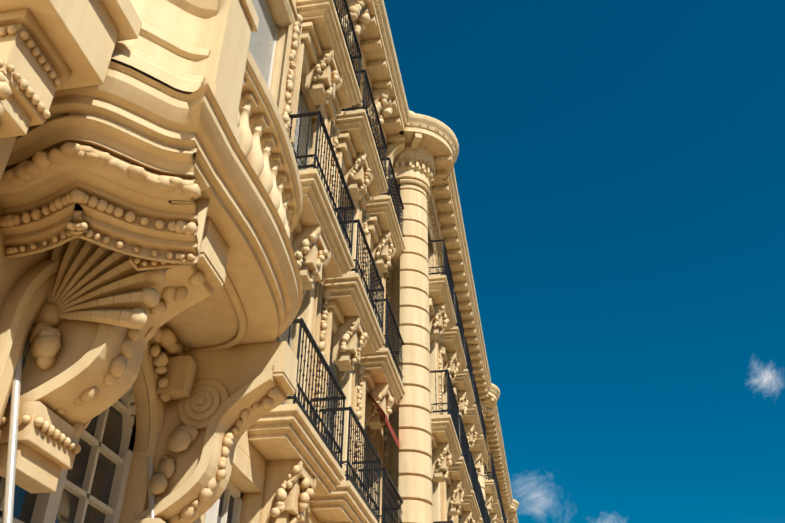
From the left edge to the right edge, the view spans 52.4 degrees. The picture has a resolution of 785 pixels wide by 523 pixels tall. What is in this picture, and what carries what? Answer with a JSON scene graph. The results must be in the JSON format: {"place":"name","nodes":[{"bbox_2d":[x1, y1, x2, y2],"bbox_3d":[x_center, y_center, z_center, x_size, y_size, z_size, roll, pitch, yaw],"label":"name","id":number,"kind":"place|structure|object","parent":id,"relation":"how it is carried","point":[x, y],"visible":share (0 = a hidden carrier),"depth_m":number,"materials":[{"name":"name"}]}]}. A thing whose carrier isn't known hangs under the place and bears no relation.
{"place":"outdoors","nodes":[
{"label":"outdoors","id":0,"kind":"place"},
{"bbox_2d":[384,0,784,522],"label":"sky","id":1,"kind":"structure","parent":0,"point":[619,166],"materials":[{"name":"blue"}]},
{"bbox_2d":[756,371,773,385],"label":"cloud","id":2,"kind":"structure","parent":0,"point":[766,377],"depth_m":1616.59,"materials":[{"name":"white"}]},
{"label":"pavement","id":3,"kind":"structure","parent":0,"visible":0},
{"bbox_2d":[0,0,518,522],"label":"stone facade","id":4,"kind":"object","parent":3,"relation":"on","point":[274,446],"visible":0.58,"depth_m":13.62,"materials":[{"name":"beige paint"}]},
{"bbox_2d":[3,352,154,522],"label":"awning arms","id":5,"kind":"object","parent":4,"relation":"attached to","point":[11,459],"visible":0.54,"depth_m":4.17},
{"bbox_2d":[0,0,302,522],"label":"balcony and consoles","id":6,"kind":"structure","parent":4,"relation":"attached to","point":[155,89],"depth_m":4.58,"materials":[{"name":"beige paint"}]},
{"bbox_2d":[0,25,279,522],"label":"balcony ornament","id":7,"kind":"object","parent":6,"relation":"attached to","point":[45,339],"visible":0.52,"depth_m":4.46,"materials":[{"name":"stone"}]},
{"bbox_2d":[0,98,290,429],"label":"carved ornament","id":8,"kind":"object","parent":6,"relation":"attached to","point":[97,273],"visible":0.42,"depth_m":4.76,"materials":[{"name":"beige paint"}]},
{"bbox_2d":[0,27,343,522],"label":"window frames","id":9,"kind":"structure","parent":4,"relation":"attached to","point":[46,507],"depth_m":5.61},
{"bbox_2d":[0,335,233,522],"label":"window glass","id":10,"kind":"object","parent":9,"relation":"in","point":[24,503],"depth_m":5.43,"materials":[{"name":"grey glass"}]},
{"bbox_2d":[249,0,371,497],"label":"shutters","id":11,"kind":"object","parent":4,"relation":"attached to","point":[261,43],"visible":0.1,"depth_m":10.76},
{"bbox_2d":[277,0,403,522],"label":"railings","id":12,"kind":"object","parent":4,"relation":"attached to","point":[398,204],"visible":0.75,"depth_m":11.28,"materials":[{"name":"grey metal"}]},
{"bbox_2d":[366,389,398,447],"bbox_3d":[-0.190,2.748,13.967,0.400,0.680,1.350,-5,-34,9],"label":"awning","id":13,"kind":"object","parent":4,"relation":"attached to","point":[389,426],"visible":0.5,"depth_m":13.67,"materials":[{"name":"red fabric"}]},
{"bbox_2d":[270,1,510,522],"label":"facade ornament","id":14,"kind":"object","parent":4,"relation":"attached to","point":[307,493],"visible":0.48,"depth_m":12.21,"materials":[{"name":"stone"}]},
{"bbox_2d":[428,230,503,522],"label":"pavilion","id":15,"kind":"structure","parent":4,"relation":"attached to","point":[443,433],"depth_m":18.61,"materials":[{"name":"beige stone"}]},
{"bbox_2d":[433,261,477,522],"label":"pavilion ornament","id":16,"kind":"object","parent":15,"relation":"attached to","point":[441,457],"visible":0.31,"depth_m":18.26,"materials":[{"name":"beige stone"}]},
{"bbox_2d":[428,239,506,522],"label":"pavilion railings","id":17,"kind":"object","parent":15,"relation":"attached to","point":[452,409],"visible":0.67,"depth_m":19.84,"materials":[{"name":"black metal"}]}
]}

